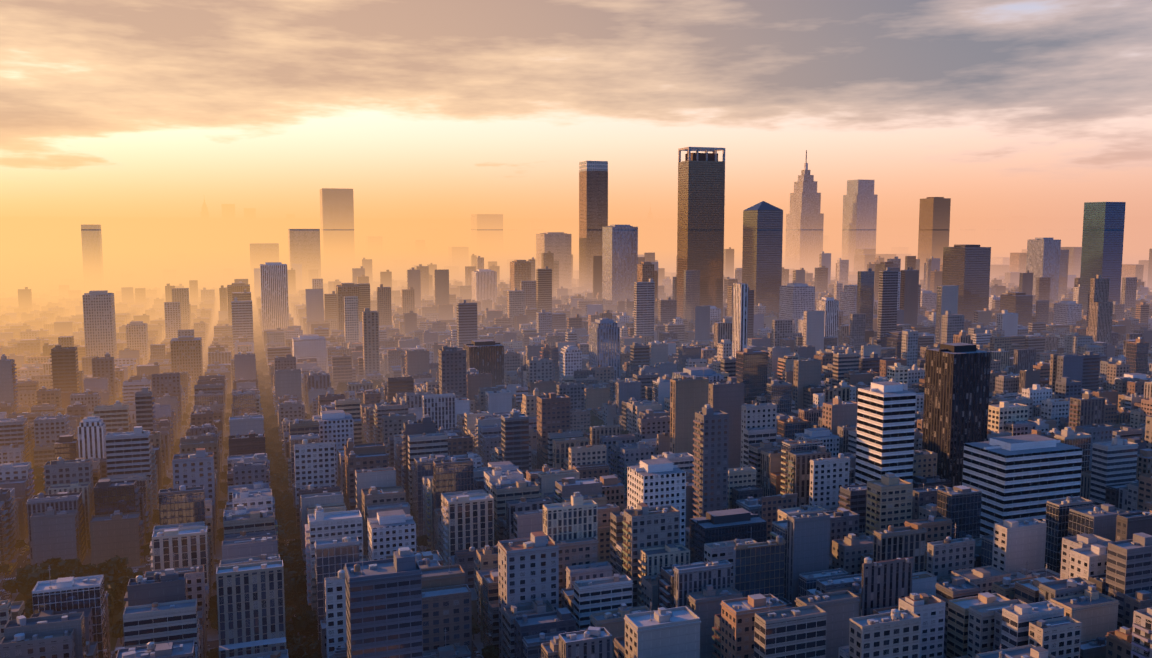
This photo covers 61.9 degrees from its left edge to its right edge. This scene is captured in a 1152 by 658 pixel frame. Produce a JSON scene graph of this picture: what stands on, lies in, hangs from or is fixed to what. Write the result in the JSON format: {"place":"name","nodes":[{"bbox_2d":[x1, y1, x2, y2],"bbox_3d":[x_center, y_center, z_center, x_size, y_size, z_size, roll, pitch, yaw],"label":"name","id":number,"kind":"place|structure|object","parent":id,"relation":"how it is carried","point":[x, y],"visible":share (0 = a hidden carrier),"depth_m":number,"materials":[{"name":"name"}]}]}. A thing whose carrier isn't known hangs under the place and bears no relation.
{"place":"outdoors","nodes":[
{"label":"outdoors","id":0,"kind":"place"},
{"bbox_2d":[0,234,1148,657],"bbox_3d":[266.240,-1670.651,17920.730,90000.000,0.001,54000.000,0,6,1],"label":"ground","id":1,"kind":"structure","parent":0,"point":[74,240],"depth_m":16255.60,"materials":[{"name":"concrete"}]},
{"bbox_2d":[0,418,417,597],"bbox_3d":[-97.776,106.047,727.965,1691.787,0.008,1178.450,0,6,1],"label":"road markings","id":2,"kind":"object","parent":1,"relation":"on","point":[133,570],"visible":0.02,"depth_m":509.27,"materials":[{"name":"paint"}]},
{"bbox_2d":[0,352,480,656],"bbox_3d":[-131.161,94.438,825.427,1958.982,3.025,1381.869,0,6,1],"label":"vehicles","id":3,"kind":"object","parent":1,"relation":"on","point":[12,566],"depth_m":519.96,"materials":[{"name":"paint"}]},
{"bbox_2d":[14,320,589,630],"bbox_3d":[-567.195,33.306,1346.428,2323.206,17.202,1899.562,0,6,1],"label":"park trees","id":4,"kind":"object","parent":1,"relation":"on","point":[111,570],"visible":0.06,"depth_m":475.95,"materials":[{"name":"green plant"}]},
{"bbox_2d":[0,296,627,657],"bbox_3d":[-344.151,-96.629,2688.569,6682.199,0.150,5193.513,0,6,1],"label":"street trees","id":5,"kind":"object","parent":1,"relation":"on","point":[212,634],"depth_m":535.52,"materials":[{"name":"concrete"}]},
{"bbox_2d":[14,392,340,650],"bbox_3d":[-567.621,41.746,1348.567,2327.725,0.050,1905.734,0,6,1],"label":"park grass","id":6,"kind":"structure","parent":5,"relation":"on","point":[22,597],"depth_m":450.70,"materials":[{"name":"green plant"}]},
{"bbox_2d":[0,330,1151,657],"bbox_3d":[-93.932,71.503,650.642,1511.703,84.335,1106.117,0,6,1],"label":"buildings","id":7,"kind":"structure","parent":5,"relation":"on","point":[562,590],"depth_m":489.92,"materials":[{"name":"concrete"}]},
{"bbox_2d":[0,339,1151,657],"bbox_3d":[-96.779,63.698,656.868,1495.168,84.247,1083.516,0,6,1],"label":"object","id":8,"kind":"object","parent":7,"relation":"on","point":[524,617],"visible":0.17,"depth_m":464.89,"materials":[{"name":"paint"}]},
{"bbox_2d":[0,247,1151,396],"bbox_3d":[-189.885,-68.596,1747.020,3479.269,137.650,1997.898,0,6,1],"label":"buildings","id":9,"kind":"structure","parent":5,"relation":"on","point":[431,308],"depth_m":1409.20,"materials":[{"name":"concrete"}]},
{"bbox_2d":[0,234,1151,298],"bbox_3d":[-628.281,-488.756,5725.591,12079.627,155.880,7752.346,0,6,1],"label":"buildings","id":10,"kind":"structure","parent":1,"relation":"on","point":[39,271],"depth_m":3544.48,"materials":[{"name":"concrete"}]},
{"bbox_2d":[54,147,1151,563],"bbox_3d":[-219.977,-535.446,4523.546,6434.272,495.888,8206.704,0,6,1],"label":"high-rise buildings","id":11,"kind":"structure","parent":1,"relation":"on","point":[1018,477],"depth_m":1545.01,"materials":[{"name":"concrete"}]},
{"bbox_2d":[745,201,781,209],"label":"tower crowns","id":12,"kind":"object","parent":11,"relation":"on","point":[763,205],"visible":0.89,"depth_m":1621.32,"materials":[{"name":"metal"}]},
{"bbox_2d":[0,0,1151,233],"label":"sky","id":13,"kind":"structure","parent":0,"point":[119,116],"materials":[{"name":"orange"}]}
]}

